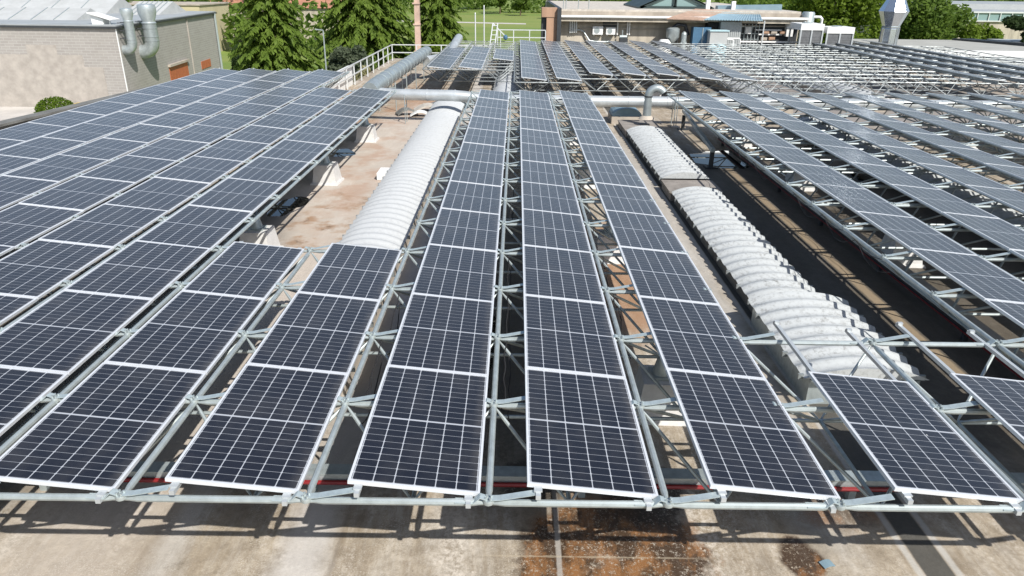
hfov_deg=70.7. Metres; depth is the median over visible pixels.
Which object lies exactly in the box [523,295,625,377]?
solar panel
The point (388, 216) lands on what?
barrel skylight
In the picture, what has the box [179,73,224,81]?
solar panel
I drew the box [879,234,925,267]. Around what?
pedestal
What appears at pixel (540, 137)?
solar panel
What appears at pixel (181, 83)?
solar panel
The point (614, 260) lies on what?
pedestal
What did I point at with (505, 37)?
access frame
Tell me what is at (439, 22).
conifer tree
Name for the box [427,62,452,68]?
solar panel
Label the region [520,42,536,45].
solar panel
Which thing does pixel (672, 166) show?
barrel skylight
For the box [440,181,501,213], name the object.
solar panel
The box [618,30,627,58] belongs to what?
pump unit
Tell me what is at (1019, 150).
solar panel
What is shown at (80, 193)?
solar panel
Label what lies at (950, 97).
solar panel
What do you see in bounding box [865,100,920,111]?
solar panel
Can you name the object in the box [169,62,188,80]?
shutter door
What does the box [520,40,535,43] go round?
solar panel
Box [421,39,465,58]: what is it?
shrub
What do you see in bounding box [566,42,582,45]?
solar panel
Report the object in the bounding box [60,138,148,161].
solar panel
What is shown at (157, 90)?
solar panel
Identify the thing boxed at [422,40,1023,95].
space frame
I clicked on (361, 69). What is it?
guard rail
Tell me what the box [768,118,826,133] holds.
solar panel
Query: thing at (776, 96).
solar panel
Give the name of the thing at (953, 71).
solar panel
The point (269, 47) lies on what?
conifer tree
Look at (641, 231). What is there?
solar panel
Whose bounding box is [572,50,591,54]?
solar panel
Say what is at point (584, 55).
solar panel
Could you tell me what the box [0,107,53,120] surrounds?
yard
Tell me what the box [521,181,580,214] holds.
solar panel
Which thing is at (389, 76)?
ventilation duct
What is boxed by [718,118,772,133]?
solar panel
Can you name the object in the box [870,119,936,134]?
solar panel
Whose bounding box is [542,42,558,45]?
solar panel
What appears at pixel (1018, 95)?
solar panel
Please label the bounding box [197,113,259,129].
solar panel
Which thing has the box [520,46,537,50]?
solar panel
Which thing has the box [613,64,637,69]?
solar panel
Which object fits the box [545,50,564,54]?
solar panel
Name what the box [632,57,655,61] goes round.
solar panel
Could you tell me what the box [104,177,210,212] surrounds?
solar panel
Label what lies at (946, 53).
solar panel
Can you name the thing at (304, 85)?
solar panel
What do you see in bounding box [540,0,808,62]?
workshop building
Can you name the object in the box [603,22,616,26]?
louvre window
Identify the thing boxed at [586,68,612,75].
solar panel
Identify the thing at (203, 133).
solar panel
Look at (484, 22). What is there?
mast
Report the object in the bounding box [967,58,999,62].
solar panel
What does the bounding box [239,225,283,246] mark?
pedestal
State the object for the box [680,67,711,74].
solar panel
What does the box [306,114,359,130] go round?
solar panel
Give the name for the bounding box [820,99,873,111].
solar panel
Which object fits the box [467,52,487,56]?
solar panel
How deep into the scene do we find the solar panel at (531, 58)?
39.70 m
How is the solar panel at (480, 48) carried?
on the space frame at (812, 57)
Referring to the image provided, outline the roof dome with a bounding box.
[608,107,641,123]
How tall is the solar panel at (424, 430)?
0.036 m
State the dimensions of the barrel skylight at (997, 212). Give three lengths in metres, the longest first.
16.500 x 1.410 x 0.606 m
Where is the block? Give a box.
[377,167,388,179]
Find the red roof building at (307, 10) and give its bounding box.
[210,0,341,41]
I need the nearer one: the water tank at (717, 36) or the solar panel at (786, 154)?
the solar panel at (786, 154)
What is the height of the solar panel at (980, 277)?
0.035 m
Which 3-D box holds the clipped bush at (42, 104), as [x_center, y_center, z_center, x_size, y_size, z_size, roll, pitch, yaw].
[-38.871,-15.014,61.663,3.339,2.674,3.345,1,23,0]
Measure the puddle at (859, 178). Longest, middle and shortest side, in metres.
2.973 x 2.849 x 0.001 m
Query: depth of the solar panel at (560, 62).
37.91 m
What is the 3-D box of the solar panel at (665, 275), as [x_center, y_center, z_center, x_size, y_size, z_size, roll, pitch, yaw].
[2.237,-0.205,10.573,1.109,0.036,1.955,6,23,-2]
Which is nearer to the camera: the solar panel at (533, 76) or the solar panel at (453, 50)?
the solar panel at (533, 76)
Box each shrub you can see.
[230,40,252,70]
[324,44,374,76]
[353,65,370,82]
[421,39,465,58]
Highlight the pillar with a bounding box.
[412,0,420,51]
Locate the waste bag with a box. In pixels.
[656,39,670,61]
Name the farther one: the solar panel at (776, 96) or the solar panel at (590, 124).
the solar panel at (776, 96)
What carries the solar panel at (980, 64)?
on the space frame at (812, 57)
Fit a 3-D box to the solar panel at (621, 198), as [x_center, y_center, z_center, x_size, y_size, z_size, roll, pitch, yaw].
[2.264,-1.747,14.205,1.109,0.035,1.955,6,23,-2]
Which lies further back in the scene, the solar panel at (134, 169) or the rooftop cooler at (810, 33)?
the rooftop cooler at (810, 33)
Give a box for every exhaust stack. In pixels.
[118,8,136,54]
[135,4,159,58]
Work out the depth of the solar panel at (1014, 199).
14.62 m
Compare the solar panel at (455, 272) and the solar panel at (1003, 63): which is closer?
the solar panel at (455, 272)
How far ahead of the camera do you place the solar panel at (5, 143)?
18.50 m
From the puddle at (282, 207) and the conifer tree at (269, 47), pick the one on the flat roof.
the puddle at (282, 207)
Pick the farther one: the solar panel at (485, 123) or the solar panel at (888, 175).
the solar panel at (485, 123)
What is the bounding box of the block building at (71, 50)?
[0,0,222,106]
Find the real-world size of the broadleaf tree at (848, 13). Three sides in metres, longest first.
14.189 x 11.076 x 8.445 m
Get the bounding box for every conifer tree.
[227,0,329,99]
[305,0,414,86]
[407,0,468,50]
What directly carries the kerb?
on the flat roof
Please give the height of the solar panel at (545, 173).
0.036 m
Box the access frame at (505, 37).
[487,23,507,64]
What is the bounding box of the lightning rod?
[671,96,680,128]
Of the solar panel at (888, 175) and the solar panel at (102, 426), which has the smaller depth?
the solar panel at (102, 426)
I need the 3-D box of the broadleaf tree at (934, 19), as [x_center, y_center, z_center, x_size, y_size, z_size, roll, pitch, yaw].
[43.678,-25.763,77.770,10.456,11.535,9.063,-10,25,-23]
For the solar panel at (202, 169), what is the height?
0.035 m
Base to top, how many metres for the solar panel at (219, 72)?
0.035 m
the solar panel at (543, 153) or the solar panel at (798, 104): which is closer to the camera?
the solar panel at (543, 153)
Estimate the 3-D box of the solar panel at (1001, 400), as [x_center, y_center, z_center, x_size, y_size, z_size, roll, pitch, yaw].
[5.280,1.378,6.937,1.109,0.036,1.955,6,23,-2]
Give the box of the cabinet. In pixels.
[689,27,710,57]
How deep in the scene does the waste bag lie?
53.70 m
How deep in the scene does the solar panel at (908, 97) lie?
27.31 m
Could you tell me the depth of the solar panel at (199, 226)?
12.30 m
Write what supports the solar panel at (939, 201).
on the space frame at (656, 374)
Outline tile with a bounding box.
[819,559,834,568]
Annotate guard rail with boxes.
[329,44,490,89]
[497,29,545,44]
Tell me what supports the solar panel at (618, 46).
on the space frame at (812, 57)
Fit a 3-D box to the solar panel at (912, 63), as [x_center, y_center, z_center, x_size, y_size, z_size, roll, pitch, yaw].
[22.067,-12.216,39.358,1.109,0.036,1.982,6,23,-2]
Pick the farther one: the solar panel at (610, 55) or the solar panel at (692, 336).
the solar panel at (610, 55)
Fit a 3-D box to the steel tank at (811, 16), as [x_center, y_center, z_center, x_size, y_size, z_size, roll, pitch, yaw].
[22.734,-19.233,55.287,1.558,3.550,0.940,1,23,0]
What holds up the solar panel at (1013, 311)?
on the space frame at (656, 374)
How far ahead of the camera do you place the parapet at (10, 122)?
25.41 m
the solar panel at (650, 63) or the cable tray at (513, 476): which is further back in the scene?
the solar panel at (650, 63)
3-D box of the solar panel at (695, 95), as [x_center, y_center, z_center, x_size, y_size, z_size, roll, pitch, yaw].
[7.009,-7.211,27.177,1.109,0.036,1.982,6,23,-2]
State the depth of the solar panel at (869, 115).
23.53 m
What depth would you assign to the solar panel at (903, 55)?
43.64 m
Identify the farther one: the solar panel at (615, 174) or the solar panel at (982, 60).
the solar panel at (982, 60)
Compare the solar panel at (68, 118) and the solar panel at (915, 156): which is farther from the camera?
the solar panel at (68, 118)
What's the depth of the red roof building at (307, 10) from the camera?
145.94 m
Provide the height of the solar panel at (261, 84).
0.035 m
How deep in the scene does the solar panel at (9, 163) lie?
16.54 m
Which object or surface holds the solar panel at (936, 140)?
on the space frame at (656, 374)
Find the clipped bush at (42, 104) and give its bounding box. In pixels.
[33,96,72,112]
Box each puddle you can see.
[267,196,308,215]
[319,149,355,156]
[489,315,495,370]
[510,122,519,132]
[687,150,759,168]
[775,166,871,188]
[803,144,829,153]
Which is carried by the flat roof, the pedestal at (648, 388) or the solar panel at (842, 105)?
the pedestal at (648, 388)
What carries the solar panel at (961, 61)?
on the space frame at (812, 57)
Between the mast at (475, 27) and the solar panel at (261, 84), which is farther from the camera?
the mast at (475, 27)
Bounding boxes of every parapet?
[0,84,157,129]
[323,66,353,89]
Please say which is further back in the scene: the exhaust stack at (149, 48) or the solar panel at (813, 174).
the exhaust stack at (149, 48)
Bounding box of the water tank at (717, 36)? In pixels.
[706,29,740,61]
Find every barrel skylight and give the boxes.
[339,101,464,393]
[493,55,521,111]
[618,120,723,200]
[672,186,815,312]
[675,56,792,114]
[735,53,886,111]
[748,291,927,403]
[798,117,1023,227]
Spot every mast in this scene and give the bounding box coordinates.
[474,13,475,43]
[483,6,484,42]
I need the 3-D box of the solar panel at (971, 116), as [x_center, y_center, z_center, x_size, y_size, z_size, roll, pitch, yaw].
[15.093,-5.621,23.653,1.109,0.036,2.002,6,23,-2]
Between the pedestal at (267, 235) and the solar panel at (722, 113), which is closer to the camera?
the pedestal at (267, 235)
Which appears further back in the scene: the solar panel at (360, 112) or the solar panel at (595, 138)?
the solar panel at (360, 112)
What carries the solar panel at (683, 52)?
on the space frame at (812, 57)
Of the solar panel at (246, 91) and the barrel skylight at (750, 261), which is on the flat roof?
the barrel skylight at (750, 261)
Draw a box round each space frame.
[0,68,1023,515]
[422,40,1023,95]
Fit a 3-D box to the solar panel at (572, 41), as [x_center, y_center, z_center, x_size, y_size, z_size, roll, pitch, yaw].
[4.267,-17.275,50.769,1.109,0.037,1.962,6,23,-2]
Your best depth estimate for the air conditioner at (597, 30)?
54.79 m
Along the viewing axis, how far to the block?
21.38 m
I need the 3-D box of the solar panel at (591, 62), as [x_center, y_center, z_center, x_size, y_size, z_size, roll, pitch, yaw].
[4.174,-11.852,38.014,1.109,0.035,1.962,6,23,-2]
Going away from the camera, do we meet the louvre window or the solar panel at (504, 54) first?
the solar panel at (504, 54)
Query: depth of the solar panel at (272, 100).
25.10 m
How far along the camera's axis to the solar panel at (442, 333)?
8.62 m
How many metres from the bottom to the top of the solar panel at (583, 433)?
0.036 m
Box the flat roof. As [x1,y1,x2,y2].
[0,58,1023,575]
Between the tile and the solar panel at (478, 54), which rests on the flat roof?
the tile
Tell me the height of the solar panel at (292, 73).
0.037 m
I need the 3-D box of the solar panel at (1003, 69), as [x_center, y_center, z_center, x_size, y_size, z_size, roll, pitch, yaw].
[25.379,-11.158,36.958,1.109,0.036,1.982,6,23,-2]
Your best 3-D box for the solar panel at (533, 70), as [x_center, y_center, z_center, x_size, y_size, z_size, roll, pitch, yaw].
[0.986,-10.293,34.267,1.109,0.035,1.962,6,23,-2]
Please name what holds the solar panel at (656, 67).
on the space frame at (812, 57)
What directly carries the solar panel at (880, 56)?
on the space frame at (812, 57)
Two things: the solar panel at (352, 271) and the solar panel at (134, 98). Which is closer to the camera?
the solar panel at (352, 271)
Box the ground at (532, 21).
[143,0,794,69]
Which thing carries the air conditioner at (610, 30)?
attached to the workshop building at (646, 21)
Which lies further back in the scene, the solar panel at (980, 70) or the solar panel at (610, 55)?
the solar panel at (610, 55)
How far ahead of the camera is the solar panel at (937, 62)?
40.02 m
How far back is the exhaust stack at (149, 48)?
73.25 m
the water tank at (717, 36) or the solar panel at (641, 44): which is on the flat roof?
the water tank at (717, 36)
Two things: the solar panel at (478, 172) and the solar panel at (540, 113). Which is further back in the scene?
the solar panel at (540, 113)
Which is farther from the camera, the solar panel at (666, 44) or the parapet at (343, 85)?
the solar panel at (666, 44)
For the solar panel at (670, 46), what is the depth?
47.68 m
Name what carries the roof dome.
on the flat roof
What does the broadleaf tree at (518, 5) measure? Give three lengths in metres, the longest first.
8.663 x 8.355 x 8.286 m
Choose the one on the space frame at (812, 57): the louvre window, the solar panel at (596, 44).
the solar panel at (596, 44)
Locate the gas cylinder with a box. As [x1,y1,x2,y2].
[679,31,686,54]
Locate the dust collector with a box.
[666,23,689,54]
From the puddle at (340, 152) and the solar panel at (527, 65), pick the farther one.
the solar panel at (527, 65)
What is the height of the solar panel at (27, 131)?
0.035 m
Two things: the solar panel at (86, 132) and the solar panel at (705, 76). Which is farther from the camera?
the solar panel at (705, 76)
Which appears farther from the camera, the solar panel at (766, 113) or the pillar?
the pillar
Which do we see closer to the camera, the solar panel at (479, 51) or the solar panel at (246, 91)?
the solar panel at (246, 91)
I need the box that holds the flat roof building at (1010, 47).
[850,38,1023,75]
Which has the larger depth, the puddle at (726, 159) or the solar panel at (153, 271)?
the puddle at (726, 159)
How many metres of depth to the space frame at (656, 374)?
8.79 m
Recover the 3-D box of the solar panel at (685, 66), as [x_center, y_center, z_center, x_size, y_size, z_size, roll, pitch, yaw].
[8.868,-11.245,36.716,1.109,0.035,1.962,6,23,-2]
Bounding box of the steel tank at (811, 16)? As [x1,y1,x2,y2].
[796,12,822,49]
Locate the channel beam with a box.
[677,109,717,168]
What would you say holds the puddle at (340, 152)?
on the flat roof
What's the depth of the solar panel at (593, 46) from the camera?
47.08 m
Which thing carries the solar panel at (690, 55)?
on the space frame at (812, 57)
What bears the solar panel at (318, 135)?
on the space frame at (656, 374)
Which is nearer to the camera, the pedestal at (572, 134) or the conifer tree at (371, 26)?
the pedestal at (572, 134)
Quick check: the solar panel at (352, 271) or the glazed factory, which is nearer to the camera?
the solar panel at (352, 271)
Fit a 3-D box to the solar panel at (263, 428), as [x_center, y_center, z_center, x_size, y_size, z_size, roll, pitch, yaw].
[-2.339,1.278,6.950,1.109,0.035,1.955,6,23,-2]
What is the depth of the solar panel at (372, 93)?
26.96 m
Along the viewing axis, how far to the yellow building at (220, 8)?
126.42 m
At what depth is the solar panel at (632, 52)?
43.52 m
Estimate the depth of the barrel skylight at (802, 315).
11.14 m
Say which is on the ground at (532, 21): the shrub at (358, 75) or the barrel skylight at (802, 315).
the shrub at (358, 75)
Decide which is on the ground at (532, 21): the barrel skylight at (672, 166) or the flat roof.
the flat roof
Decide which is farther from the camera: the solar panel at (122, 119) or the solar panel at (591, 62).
the solar panel at (591, 62)
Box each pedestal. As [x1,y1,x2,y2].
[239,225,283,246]
[310,161,343,185]
[354,124,378,142]
[562,131,577,144]
[572,164,595,188]
[591,229,623,263]
[630,365,685,425]
[730,130,753,146]
[785,170,816,191]
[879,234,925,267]
[950,133,977,148]
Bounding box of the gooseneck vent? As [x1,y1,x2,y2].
[638,84,666,119]
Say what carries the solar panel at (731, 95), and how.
on the space frame at (656, 374)
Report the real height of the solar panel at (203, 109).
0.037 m
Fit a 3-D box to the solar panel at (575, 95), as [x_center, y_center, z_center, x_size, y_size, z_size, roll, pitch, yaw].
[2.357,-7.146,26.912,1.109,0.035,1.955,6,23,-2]
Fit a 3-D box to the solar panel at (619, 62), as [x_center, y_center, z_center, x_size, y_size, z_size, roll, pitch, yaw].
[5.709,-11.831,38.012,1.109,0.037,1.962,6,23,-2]
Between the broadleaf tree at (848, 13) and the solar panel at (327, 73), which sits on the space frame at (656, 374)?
the solar panel at (327, 73)
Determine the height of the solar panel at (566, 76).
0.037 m
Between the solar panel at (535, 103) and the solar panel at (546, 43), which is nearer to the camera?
the solar panel at (535, 103)
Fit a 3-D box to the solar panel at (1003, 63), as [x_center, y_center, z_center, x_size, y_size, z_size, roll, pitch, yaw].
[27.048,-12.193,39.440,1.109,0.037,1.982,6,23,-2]
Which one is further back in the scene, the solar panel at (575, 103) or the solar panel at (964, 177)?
the solar panel at (575, 103)
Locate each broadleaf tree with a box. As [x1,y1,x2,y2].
[486,0,506,13]
[510,0,532,15]
[780,0,885,62]
[868,0,977,39]
[958,22,1004,39]
[1001,15,1023,42]
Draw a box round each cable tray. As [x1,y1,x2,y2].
[39,461,1023,499]
[717,137,1023,380]
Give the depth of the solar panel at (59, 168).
15.95 m
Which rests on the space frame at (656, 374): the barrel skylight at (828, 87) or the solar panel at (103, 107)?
the solar panel at (103, 107)
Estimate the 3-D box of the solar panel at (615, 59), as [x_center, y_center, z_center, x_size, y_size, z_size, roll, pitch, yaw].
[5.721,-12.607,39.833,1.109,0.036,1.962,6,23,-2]
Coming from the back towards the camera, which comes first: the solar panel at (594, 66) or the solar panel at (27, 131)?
the solar panel at (594, 66)
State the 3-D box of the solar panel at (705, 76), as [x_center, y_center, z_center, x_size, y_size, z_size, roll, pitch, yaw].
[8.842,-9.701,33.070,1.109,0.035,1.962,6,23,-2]
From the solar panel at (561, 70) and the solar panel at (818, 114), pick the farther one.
the solar panel at (561, 70)
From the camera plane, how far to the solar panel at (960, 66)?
38.12 m
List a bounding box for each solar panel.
[0,122,67,140]
[0,137,86,159]
[0,138,25,149]
[0,155,40,175]
[0,175,59,209]
[0,204,83,248]
[0,240,113,299]
[0,245,14,255]
[0,290,152,374]
[0,294,37,324]
[0,362,205,491]
[0,367,68,435]
[3,154,108,182]
[18,176,135,211]
[29,111,105,126]
[38,204,168,248]
[41,123,124,142]
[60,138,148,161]
[63,240,210,300]
[68,101,135,114]
[80,155,176,183]
[84,111,156,128]
[102,93,162,104]
[103,124,180,143]
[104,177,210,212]
[104,291,264,374]
[119,102,182,115]
[127,138,209,161]
[131,85,184,95]
[136,205,252,250]
[139,112,208,128]
[149,93,207,105]
[154,156,243,183]
[158,79,205,88]
[165,124,236,143]
[165,364,348,493]
[171,102,231,116]
[176,86,227,96]
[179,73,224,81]
[182,241,304,300]
[188,178,284,212]
[193,139,269,162]
[197,79,244,89]
[197,93,251,106]
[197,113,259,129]
[200,68,239,75]
[219,73,260,82]
[219,86,268,97]
[222,103,279,117]
[225,125,291,144]
[228,156,309,184]
[235,68,274,76]
[240,80,284,90]
[244,94,295,106]
[246,292,379,376]
[250,113,309,130]
[256,74,297,82]
[260,139,329,162]
[264,87,310,98]
[272,69,309,77]
[273,103,325,118]
[280,80,322,90]
[285,125,345,144]
[291,94,338,107]
[296,74,333,83]
[297,243,401,301]
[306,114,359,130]
[308,87,350,98]
[309,69,344,77]
[322,104,371,118]
[337,95,381,107]
[347,365,487,495]
[350,88,390,99]
[387,293,493,375]
[411,244,496,301]
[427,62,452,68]
[428,208,499,251]
[432,58,455,63]
[436,54,458,60]
[440,51,460,56]
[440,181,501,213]
[443,48,462,53]
[447,46,465,50]
[450,159,503,186]
[457,142,504,163]
[459,62,482,69]
[462,58,484,64]
[463,128,505,146]
[465,55,485,60]
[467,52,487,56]
[468,116,506,131]
[469,49,488,53]
[471,46,489,50]
[472,106,507,119]
[475,97,508,108]
[478,89,508,100]
[493,55,512,60]
[494,51,513,56]
[495,49,513,53]
[519,90,549,100]
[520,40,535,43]
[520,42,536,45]
[520,44,536,47]
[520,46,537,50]
[520,49,538,53]
[520,52,539,57]
[520,97,552,109]
[520,106,554,119]
[520,116,558,132]
[520,128,562,146]
[520,142,567,164]
[521,55,540,60]
[521,59,541,64]
[521,63,542,68]
[521,67,544,73]
[521,72,546,80]
[521,160,573,186]
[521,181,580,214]
[522,209,591,252]
[522,245,605,303]
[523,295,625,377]
[525,368,658,498]
[541,40,557,43]
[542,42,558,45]
[543,44,560,48]
[544,47,562,51]
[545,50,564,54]
[547,53,566,57]
[548,56,569,61]
[549,59,571,65]
[551,63,574,69]
[552,67,577,74]
[554,72,581,80]
[559,90,592,101]
[562,98,597,109]
[564,40,580,43]
[565,107,604,120]
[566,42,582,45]
[568,45,585,48]
[569,117,611,132]
[570,47,588,51]
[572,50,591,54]
[574,53,594,57]
[574,129,621,147]
[577,56,599,61]
[579,59,603,65]
[579,143,632,165]
[582,63,607,69]
[586,40,602,43]
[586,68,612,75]
[586,161,646,187]
[588,42,606,46]
[591,45,609,48]
[594,47,613,51]
[594,182,663,215]
[597,50,617,54]
[600,53,621,57]
[604,56,626,61]
[605,210,687,253]
[608,60,632,65]
[611,43,629,46]
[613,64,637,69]
[614,45,634,49]
[617,68,645,75]
[619,48,638,51]
[619,246,719,304]
[623,50,643,54]
[627,53,650,58]
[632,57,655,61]
[633,42,650,45]
[637,60,663,66]
[638,45,656,48]
[638,296,765,378]
[642,47,663,51]
[643,64,670,70]
[647,50,669,54]
[650,68,679,75]
[653,53,675,57]
[657,43,676,46]
[658,56,681,60]
[661,45,680,48]
[665,59,692,65]
[666,369,840,499]
[667,47,688,51]
[672,63,700,69]
[673,50,695,54]
[678,90,718,101]
[679,53,702,57]
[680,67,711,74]
[686,56,712,61]
[688,72,722,80]
[690,98,734,110]
[694,60,721,65]
[703,64,731,69]
[703,107,750,120]
[712,68,743,74]
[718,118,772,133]
[719,91,761,101]
[723,72,758,80]
[733,98,779,110]
[736,129,797,148]
[749,108,802,121]
[757,144,827,166]
[760,91,804,101]
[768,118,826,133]
[777,99,825,110]
[783,162,864,188]
[791,130,857,148]
[796,108,851,121]
[801,91,846,101]
[807,371,1023,502]
[815,183,913,217]
[817,144,893,166]
[819,118,882,134]
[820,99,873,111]
[843,92,893,102]
[843,108,901,121]
[846,130,918,149]
[850,162,940,189]
[853,51,882,55]
[856,211,975,254]
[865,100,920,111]
[867,54,896,58]
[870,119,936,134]
[874,50,902,54]
[878,145,961,167]
[882,57,915,62]
[884,92,936,102]
[889,53,918,57]
[890,184,999,218]
[892,109,954,122]
[898,60,930,65]
[901,131,977,149]
[905,56,938,61]
[910,100,966,111]
[910,248,1023,303]
[917,64,955,70]
[917,163,1013,189]
[923,119,995,135]
[924,60,954,64]
[926,55,961,60]
[926,92,978,102]
[930,51,964,56]
[937,68,974,74]
[939,145,1023,167]
[940,109,1008,123]
[941,63,981,69]
[942,212,1023,250]
[946,59,983,64]
[949,373,1023,443]
[954,100,1016,112]
[959,73,1006,81]
[959,131,1023,148]
[962,67,1001,73]
[964,62,999,67]
[966,185,1023,212]
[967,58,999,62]
[967,93,1023,103]
[974,120,1023,132]
[984,163,1023,179]
[985,72,1023,78]
[985,299,1023,327]
[986,66,1021,71]
[987,61,1022,66]
[987,109,1023,119]
[998,101,1023,107]
[1002,146,1023,154]
[1007,93,1023,97]
[1010,249,1023,258]
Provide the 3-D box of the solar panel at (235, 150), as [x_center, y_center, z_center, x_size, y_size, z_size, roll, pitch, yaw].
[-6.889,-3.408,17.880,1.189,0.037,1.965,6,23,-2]
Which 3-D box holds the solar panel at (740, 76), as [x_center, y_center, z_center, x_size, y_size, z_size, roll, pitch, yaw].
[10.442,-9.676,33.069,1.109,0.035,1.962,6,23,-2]
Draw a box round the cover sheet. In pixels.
[395,107,417,115]
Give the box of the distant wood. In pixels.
[125,0,1023,48]
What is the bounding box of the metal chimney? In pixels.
[876,0,909,61]
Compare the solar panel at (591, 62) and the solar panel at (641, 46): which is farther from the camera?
the solar panel at (641, 46)
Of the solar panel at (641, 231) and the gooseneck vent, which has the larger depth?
the gooseneck vent
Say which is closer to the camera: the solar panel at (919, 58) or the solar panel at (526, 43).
the solar panel at (919, 58)
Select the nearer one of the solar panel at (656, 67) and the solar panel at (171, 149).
the solar panel at (171, 149)
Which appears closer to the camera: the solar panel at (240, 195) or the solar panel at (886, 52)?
the solar panel at (240, 195)
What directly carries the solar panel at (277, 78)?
on the space frame at (656, 374)
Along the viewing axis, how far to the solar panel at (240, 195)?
14.12 m
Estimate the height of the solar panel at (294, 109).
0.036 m
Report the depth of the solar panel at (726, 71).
34.85 m
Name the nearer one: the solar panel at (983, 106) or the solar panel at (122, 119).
the solar panel at (122, 119)
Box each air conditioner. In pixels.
[592,26,602,35]
[605,27,614,35]
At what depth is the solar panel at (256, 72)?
32.44 m
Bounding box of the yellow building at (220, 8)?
[129,1,232,50]
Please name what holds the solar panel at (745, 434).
on the space frame at (656, 374)
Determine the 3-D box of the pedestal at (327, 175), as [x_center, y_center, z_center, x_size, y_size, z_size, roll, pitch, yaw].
[-5.387,-3.350,21.008,0.800,0.550,0.800,1,23,2]
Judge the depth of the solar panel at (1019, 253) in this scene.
11.39 m
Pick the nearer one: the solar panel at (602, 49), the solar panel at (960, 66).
the solar panel at (960, 66)
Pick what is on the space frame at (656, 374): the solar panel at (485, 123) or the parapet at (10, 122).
the solar panel at (485, 123)
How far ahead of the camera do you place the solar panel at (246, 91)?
26.96 m
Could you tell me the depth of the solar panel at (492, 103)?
25.07 m
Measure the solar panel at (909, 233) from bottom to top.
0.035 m
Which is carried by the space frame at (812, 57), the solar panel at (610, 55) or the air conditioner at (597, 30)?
the solar panel at (610, 55)
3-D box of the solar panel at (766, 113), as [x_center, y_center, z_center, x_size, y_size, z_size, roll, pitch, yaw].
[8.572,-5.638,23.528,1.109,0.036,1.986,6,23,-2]
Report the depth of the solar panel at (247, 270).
10.46 m
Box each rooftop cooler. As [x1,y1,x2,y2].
[785,22,824,65]
[821,25,854,65]
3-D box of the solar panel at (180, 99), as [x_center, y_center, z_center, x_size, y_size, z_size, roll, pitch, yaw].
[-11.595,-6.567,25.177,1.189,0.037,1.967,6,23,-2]
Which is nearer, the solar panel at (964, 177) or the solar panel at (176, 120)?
the solar panel at (964, 177)
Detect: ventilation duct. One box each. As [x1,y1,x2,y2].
[362,34,462,110]
[379,88,1023,129]
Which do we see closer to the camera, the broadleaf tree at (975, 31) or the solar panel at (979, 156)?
the solar panel at (979, 156)
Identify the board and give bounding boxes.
[410,110,426,116]
[413,103,432,110]
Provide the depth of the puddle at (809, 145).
26.27 m
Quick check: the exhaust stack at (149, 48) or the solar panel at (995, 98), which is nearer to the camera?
the solar panel at (995, 98)
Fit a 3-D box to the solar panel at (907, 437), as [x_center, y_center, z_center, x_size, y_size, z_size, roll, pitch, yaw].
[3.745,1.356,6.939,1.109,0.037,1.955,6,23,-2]
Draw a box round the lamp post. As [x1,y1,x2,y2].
[315,29,326,69]
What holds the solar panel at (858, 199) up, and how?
on the space frame at (656, 374)
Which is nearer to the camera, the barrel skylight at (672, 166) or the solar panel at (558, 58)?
the barrel skylight at (672, 166)
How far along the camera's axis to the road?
222.30 m
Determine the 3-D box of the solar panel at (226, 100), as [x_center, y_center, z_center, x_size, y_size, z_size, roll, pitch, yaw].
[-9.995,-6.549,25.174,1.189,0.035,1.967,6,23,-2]
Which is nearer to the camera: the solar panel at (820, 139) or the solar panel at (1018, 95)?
the solar panel at (820, 139)
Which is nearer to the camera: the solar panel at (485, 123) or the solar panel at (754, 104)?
the solar panel at (485, 123)
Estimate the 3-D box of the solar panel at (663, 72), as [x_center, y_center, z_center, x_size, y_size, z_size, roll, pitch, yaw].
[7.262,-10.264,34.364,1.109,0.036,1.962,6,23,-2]
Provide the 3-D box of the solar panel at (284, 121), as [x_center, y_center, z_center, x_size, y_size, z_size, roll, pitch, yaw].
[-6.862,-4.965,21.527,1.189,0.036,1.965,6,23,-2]
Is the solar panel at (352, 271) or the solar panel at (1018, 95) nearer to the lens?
the solar panel at (352, 271)
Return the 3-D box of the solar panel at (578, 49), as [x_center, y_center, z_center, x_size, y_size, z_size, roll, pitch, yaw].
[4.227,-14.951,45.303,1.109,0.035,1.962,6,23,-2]
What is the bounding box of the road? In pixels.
[401,20,525,23]
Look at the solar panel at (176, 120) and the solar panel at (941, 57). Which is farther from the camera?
the solar panel at (941, 57)
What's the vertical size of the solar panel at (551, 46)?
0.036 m
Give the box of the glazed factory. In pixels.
[836,1,1023,38]
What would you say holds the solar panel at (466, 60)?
on the space frame at (812, 57)
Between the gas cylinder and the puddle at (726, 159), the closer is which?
the puddle at (726, 159)
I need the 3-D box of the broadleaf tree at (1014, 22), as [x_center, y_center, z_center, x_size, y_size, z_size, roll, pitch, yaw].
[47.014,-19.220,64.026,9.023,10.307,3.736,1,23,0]
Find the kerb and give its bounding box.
[726,136,1023,365]
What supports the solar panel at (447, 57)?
on the space frame at (812, 57)
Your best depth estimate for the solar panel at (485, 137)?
19.57 m
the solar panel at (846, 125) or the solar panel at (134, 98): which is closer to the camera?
the solar panel at (846, 125)
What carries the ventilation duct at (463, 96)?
on the flat roof
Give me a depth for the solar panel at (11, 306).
9.44 m
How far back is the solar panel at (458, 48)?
44.97 m
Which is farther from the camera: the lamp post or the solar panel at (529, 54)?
the lamp post
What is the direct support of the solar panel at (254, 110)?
on the space frame at (656, 374)

